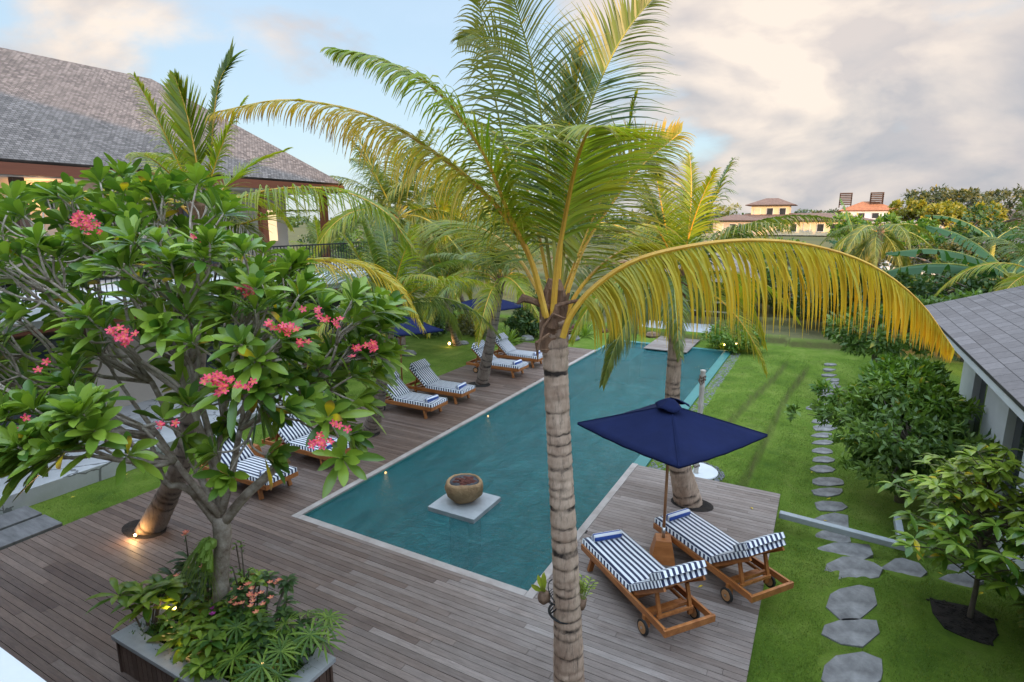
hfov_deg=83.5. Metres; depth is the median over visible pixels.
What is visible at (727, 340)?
shrub
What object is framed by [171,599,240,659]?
plant
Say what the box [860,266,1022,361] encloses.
broadleaf tree
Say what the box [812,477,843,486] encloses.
stepping stone
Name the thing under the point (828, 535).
stepping stone
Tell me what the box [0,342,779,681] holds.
deck
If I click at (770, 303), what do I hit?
broadleaf tree
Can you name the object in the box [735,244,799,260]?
broadleaf tree
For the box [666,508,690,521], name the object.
rolled towel
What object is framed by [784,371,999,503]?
broadleaf tree
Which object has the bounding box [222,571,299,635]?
desert rose
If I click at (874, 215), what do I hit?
window
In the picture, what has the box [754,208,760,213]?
window
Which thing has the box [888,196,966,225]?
broadleaf tree
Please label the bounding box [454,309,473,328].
shrub
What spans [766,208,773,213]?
window
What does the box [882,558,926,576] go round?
stepping stone
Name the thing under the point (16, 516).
paving slab
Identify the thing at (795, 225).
window
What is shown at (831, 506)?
stepping stone
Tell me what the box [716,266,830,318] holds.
broadleaf tree
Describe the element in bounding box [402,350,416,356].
rock
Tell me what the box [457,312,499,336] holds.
shrub
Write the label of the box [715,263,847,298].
broadleaf tree
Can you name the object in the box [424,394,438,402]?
rolled towel
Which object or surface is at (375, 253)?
coconut palm
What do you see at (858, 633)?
stepping stone
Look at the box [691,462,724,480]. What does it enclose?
shower tray
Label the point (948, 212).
broadleaf tree
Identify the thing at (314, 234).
coconut palm
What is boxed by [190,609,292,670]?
broadleaf shrub
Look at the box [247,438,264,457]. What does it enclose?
parasol stand
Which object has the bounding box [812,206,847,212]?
broadleaf tree
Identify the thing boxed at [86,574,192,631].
broadleaf shrub
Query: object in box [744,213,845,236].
house
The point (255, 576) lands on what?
desert rose
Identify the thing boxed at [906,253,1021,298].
broadleaf tree
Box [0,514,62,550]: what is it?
paving slab
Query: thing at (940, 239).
broadleaf tree
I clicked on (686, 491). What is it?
coconut palm
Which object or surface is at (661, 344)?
jetty
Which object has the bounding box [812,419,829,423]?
stepping stone
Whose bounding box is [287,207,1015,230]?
wood
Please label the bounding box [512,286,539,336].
shrub
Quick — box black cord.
[548,579,581,624]
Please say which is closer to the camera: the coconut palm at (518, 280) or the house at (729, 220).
the coconut palm at (518, 280)
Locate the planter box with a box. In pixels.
[111,596,335,681]
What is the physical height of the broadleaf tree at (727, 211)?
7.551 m
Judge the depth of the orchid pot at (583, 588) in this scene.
5.66 m
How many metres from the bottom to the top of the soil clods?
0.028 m
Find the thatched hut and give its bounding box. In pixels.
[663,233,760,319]
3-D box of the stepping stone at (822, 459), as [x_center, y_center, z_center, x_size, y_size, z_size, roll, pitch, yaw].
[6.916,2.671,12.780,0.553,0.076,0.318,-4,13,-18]
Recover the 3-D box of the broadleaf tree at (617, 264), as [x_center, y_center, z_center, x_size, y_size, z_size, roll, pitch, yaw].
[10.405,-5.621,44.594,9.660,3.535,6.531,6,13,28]
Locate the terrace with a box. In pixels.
[0,387,324,514]
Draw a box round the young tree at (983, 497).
[875,443,1023,618]
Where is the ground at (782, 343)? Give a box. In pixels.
[28,221,1023,681]
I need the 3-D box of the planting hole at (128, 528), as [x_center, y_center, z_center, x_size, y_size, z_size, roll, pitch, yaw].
[-5.847,2.981,9.119,0.840,0.005,0.520,6,13,28]
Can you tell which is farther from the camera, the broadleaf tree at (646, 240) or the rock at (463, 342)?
the broadleaf tree at (646, 240)
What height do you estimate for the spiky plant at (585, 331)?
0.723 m
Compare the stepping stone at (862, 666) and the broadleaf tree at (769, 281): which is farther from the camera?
the broadleaf tree at (769, 281)
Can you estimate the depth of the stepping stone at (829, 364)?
20.28 m
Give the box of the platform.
[642,320,713,333]
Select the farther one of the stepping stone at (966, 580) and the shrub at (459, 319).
the shrub at (459, 319)
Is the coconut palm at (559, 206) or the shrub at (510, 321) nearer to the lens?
the coconut palm at (559, 206)
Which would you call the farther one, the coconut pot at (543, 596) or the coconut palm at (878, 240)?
the coconut palm at (878, 240)
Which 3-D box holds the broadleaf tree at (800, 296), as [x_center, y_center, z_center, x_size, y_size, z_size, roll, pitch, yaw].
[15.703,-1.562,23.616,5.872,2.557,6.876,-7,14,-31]
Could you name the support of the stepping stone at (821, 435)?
on the ground at (782, 343)
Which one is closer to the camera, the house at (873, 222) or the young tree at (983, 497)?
the young tree at (983, 497)
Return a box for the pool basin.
[305,341,731,590]
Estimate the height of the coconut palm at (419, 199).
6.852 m
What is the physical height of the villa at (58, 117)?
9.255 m
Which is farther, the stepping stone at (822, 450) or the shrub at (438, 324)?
the shrub at (438, 324)
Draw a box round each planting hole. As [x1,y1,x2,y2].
[121,519,166,538]
[468,382,489,386]
[671,498,713,511]
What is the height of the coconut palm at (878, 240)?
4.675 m
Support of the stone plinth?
in the pool water
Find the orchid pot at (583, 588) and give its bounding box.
[579,573,597,610]
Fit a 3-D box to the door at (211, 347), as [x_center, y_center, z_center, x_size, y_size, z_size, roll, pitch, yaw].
[-8.182,0.234,15.633,0.130,2.300,1.900,6,13,28]
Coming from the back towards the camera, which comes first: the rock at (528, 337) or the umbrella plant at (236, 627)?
the rock at (528, 337)
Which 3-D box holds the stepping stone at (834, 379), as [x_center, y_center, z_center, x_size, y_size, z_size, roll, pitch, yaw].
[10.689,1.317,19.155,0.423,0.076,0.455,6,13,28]
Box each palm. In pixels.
[32,39,425,534]
[205,0,954,681]
[289,214,356,261]
[299,210,501,433]
[309,121,486,347]
[386,149,522,330]
[386,185,433,279]
[395,227,493,345]
[413,201,493,329]
[421,203,577,384]
[568,150,835,507]
[819,223,944,333]
[934,197,1023,296]
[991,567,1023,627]
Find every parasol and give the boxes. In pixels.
[394,315,443,386]
[451,296,522,326]
[577,397,767,565]
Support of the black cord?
attached to the coconut palm at (559, 206)
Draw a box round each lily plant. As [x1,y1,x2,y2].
[147,611,207,664]
[173,654,212,681]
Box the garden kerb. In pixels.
[779,510,905,550]
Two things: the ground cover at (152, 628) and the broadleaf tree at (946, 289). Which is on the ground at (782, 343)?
the broadleaf tree at (946, 289)
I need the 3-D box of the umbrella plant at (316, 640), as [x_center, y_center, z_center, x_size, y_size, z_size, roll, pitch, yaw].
[-2.068,3.032,5.842,0.828,0.527,0.832,6,13,28]
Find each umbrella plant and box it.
[197,596,275,653]
[212,632,305,681]
[268,608,348,673]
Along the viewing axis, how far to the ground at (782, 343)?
10.71 m
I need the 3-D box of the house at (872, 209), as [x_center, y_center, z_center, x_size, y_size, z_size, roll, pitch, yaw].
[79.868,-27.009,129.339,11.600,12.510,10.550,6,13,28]
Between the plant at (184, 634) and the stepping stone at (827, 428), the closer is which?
the plant at (184, 634)
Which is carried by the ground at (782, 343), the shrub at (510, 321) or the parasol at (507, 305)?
the shrub at (510, 321)
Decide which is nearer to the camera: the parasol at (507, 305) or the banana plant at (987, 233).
the parasol at (507, 305)
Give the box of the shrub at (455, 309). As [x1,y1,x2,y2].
[433,296,457,321]
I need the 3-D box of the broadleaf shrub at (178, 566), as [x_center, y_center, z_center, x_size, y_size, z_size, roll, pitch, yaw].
[-3.768,2.841,6.542,0.835,0.614,0.850,-1,12,-6]
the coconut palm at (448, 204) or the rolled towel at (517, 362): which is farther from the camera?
the coconut palm at (448, 204)
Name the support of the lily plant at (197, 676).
on the planter box
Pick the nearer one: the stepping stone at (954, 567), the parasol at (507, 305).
the stepping stone at (954, 567)
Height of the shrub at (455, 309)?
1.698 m
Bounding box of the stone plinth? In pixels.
[428,492,500,570]
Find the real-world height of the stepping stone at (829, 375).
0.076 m
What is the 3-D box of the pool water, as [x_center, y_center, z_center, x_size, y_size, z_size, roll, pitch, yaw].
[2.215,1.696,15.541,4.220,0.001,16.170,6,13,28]
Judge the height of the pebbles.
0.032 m
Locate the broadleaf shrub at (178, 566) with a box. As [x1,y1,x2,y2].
[148,551,211,614]
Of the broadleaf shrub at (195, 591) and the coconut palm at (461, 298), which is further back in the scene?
the coconut palm at (461, 298)
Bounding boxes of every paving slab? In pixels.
[0,506,41,530]
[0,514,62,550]
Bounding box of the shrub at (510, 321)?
[502,312,538,337]
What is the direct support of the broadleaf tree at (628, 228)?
on the ground at (782, 343)
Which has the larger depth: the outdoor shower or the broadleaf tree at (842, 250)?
the broadleaf tree at (842, 250)
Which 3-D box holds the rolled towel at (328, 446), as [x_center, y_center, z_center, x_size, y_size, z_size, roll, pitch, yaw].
[-3.590,2.047,11.433,0.120,0.116,0.427,6,13,24]
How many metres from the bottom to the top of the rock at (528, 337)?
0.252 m
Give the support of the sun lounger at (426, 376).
on the deck
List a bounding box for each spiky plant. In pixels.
[495,325,530,345]
[569,322,606,339]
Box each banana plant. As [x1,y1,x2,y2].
[826,198,890,253]
[878,226,1023,284]
[925,215,1023,255]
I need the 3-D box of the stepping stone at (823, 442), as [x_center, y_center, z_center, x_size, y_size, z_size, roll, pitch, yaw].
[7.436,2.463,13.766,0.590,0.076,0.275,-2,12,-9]
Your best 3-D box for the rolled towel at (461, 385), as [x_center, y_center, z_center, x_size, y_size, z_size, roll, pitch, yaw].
[-1.372,1.205,15.432,0.120,0.116,0.427,6,13,24]
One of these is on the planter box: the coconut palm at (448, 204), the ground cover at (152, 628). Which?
the ground cover at (152, 628)
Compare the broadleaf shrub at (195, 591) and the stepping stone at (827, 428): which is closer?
the broadleaf shrub at (195, 591)
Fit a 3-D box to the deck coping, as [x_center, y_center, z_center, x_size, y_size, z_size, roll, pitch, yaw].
[1.684,1.848,14.573,4.464,0.030,14.195,6,13,28]
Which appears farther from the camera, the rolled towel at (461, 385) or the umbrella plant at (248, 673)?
the rolled towel at (461, 385)
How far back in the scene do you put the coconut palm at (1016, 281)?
13.22 m
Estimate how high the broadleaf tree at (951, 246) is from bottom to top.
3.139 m
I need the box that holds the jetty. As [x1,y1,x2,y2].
[644,336,699,352]
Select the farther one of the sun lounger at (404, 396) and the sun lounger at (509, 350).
the sun lounger at (509, 350)
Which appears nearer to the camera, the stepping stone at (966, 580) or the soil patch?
the soil patch
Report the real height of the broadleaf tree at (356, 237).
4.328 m
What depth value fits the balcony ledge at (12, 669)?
2.53 m
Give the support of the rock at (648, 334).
on the ground at (782, 343)
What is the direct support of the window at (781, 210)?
in the house at (772, 206)
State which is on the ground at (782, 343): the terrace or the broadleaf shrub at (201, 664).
the terrace
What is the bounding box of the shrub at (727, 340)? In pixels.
[699,317,766,353]
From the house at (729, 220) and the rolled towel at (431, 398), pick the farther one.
the house at (729, 220)
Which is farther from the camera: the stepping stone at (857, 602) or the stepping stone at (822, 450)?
the stepping stone at (822, 450)
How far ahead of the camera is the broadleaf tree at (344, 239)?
38.88 m
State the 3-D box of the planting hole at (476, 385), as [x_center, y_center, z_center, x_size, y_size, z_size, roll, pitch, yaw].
[-0.980,1.294,17.133,0.700,0.005,0.600,6,13,28]
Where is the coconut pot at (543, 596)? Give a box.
[531,573,549,604]
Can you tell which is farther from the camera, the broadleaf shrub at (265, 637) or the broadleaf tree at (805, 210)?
the broadleaf tree at (805, 210)
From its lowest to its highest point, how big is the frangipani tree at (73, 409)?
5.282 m
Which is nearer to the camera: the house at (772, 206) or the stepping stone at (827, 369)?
the stepping stone at (827, 369)
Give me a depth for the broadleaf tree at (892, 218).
34.01 m
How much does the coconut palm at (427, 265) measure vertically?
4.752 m
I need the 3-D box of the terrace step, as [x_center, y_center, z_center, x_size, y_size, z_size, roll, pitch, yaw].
[-11.376,2.526,9.748,1.800,0.180,17.000,6,13,28]
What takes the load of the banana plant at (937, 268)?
on the ground at (782, 343)
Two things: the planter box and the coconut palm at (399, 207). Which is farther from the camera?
the coconut palm at (399, 207)
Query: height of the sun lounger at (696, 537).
0.924 m
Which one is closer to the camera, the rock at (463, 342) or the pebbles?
the pebbles
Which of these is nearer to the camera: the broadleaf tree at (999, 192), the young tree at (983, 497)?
the young tree at (983, 497)
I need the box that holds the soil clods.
[926,597,998,645]
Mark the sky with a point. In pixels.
(814, 101)
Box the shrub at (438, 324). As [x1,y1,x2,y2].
[408,314,447,336]
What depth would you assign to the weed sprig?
6.19 m
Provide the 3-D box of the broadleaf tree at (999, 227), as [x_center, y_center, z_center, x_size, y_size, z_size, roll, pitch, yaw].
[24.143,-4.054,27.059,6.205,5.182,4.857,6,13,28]
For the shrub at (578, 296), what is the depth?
27.67 m
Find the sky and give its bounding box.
[0,0,1023,222]
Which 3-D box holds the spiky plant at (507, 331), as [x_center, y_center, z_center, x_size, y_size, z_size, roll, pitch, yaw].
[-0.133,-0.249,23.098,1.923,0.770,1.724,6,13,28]
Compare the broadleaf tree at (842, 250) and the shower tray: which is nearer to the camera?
the shower tray
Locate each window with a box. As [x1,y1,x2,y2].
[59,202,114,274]
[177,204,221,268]
[716,224,723,231]
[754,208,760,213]
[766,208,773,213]
[779,208,786,213]
[790,224,796,231]
[803,224,810,231]
[816,224,824,231]
[871,213,878,218]
[973,379,987,452]
[1000,416,1023,509]
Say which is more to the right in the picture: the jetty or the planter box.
the jetty
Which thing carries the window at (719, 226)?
in the house at (729, 220)
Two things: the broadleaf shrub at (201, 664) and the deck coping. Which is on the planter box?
the broadleaf shrub at (201, 664)
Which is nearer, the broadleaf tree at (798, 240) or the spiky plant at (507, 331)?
the spiky plant at (507, 331)
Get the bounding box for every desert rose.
[215,567,273,623]
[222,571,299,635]
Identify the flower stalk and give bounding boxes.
[181,530,189,557]
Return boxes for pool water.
[311,344,719,590]
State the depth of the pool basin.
13.37 m
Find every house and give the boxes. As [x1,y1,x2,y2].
[709,214,760,236]
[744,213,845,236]
[745,198,797,213]
[838,192,892,219]
[853,216,874,220]
[859,235,934,274]
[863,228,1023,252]
[872,221,916,230]
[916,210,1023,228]
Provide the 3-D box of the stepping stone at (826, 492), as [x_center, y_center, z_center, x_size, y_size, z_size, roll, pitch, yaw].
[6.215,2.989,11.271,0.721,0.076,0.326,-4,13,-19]
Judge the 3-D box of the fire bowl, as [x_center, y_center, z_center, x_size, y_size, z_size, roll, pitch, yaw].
[-0.831,2.584,9.954,0.666,0.438,0.639,6,13,28]
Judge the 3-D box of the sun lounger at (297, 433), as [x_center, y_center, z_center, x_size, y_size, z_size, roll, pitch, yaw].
[-4.225,1.931,11.819,1.920,0.963,0.804,6,13,28]
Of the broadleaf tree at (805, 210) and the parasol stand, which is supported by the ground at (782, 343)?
the broadleaf tree at (805, 210)
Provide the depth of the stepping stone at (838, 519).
10.24 m
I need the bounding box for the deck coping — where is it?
[292,350,637,598]
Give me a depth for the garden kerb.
9.28 m
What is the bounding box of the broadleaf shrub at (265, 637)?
[248,614,315,666]
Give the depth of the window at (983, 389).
10.81 m
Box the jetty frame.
[646,349,689,354]
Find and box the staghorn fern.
[179,536,220,603]
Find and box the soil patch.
[930,599,997,644]
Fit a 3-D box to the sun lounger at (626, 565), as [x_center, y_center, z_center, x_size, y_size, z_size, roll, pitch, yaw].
[1.669,2.889,7.368,0.804,0.924,1.920,-5,13,-22]
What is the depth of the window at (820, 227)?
117.06 m
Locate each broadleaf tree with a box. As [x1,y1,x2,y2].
[297,226,388,261]
[332,224,426,273]
[569,225,628,243]
[588,258,646,269]
[605,218,707,242]
[630,231,695,244]
[701,202,740,227]
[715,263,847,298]
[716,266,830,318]
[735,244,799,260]
[746,236,844,261]
[760,267,919,316]
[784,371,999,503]
[785,245,850,263]
[790,272,942,324]
[794,208,840,213]
[808,352,985,478]
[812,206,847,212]
[814,250,1023,307]
[821,286,991,362]
[825,212,939,242]
[844,226,973,265]
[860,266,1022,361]
[863,239,1023,282]
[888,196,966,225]
[901,183,1023,225]
[906,188,1017,206]
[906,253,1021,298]
[920,200,1009,233]
[948,202,1023,264]
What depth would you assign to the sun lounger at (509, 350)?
19.52 m
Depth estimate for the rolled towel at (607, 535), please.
8.05 m
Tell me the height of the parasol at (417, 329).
2.430 m
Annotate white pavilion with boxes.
[925,285,1023,594]
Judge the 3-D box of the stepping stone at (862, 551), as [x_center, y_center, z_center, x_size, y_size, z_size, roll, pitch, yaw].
[5.208,3.311,8.929,1.036,0.076,0.531,-5,13,-23]
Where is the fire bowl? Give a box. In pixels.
[445,473,482,503]
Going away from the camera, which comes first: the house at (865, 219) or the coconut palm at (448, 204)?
the coconut palm at (448, 204)
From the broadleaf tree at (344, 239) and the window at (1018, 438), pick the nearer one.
the window at (1018, 438)
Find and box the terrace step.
[55,393,217,441]
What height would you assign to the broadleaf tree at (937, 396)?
2.367 m
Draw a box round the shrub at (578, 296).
[529,285,582,314]
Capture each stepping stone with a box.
[810,465,835,472]
[811,432,831,437]
[811,440,833,444]
[811,488,842,496]
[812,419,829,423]
[812,447,832,453]
[812,456,834,462]
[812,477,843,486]
[813,424,836,431]
[814,513,848,527]
[815,501,847,511]
[815,530,850,542]
[817,542,872,559]
[821,374,835,376]
[821,618,879,647]
[821,651,882,681]
[823,368,835,371]
[824,363,836,365]
[825,556,882,578]
[826,378,838,381]
[826,585,876,619]
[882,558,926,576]
[939,573,983,586]
[947,563,973,573]
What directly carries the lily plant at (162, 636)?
in the planter box
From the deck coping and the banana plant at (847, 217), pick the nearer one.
the deck coping
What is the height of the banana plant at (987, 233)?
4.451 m
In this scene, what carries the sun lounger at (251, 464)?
on the deck
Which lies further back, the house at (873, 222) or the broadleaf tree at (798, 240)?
the house at (873, 222)
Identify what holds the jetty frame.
on the ground at (782, 343)
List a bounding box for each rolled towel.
[325,438,337,448]
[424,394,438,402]
[455,382,466,389]
[512,359,521,364]
[591,529,621,541]
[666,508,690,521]
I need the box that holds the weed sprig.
[229,540,252,607]
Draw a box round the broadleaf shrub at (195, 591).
[173,555,241,609]
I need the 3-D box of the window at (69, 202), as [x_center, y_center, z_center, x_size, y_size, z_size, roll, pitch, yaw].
[-11.339,-2.748,15.477,0.120,1.950,1.250,6,13,28]
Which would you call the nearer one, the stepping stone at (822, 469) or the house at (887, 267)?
the stepping stone at (822, 469)
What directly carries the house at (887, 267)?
on the ground at (782, 343)
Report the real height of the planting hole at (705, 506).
0.005 m
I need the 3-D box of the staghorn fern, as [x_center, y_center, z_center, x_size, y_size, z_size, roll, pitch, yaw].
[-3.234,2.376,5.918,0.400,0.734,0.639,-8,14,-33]
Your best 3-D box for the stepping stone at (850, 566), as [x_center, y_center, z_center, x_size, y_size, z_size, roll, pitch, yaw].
[4.875,3.311,8.213,0.919,0.076,0.556,-6,14,-28]
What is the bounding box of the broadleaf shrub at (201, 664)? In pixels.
[181,636,242,679]
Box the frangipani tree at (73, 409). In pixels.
[0,152,417,608]
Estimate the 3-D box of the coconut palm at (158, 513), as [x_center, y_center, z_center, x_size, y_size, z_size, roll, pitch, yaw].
[-4.066,-0.590,8.531,6.233,7.617,3.044,1,12,5]
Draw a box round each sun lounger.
[199,425,297,499]
[261,408,350,463]
[383,371,447,418]
[405,358,475,403]
[466,340,528,377]
[493,332,542,367]
[581,529,715,637]
[653,510,793,602]
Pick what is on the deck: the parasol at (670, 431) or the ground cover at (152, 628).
the parasol at (670, 431)
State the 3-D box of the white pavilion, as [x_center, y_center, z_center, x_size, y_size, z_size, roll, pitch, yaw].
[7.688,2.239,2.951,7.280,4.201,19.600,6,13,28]
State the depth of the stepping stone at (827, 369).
19.92 m
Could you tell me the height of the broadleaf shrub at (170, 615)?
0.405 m
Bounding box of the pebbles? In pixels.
[649,353,739,468]
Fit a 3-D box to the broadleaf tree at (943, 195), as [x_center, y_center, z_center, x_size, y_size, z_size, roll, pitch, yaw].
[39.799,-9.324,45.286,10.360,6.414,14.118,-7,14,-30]
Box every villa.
[0,47,416,426]
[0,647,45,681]
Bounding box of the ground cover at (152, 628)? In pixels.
[129,608,314,681]
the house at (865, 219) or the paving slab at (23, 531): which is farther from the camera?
the house at (865, 219)
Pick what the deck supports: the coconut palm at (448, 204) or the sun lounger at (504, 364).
the sun lounger at (504, 364)
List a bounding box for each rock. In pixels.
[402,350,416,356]
[461,340,468,344]
[520,335,533,340]
[646,331,658,337]
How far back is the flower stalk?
6.65 m
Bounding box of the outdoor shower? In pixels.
[693,369,705,472]
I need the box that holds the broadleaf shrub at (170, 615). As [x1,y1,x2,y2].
[155,594,219,648]
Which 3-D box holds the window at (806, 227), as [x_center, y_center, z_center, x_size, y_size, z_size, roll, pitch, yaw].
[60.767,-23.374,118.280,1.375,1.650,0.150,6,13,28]

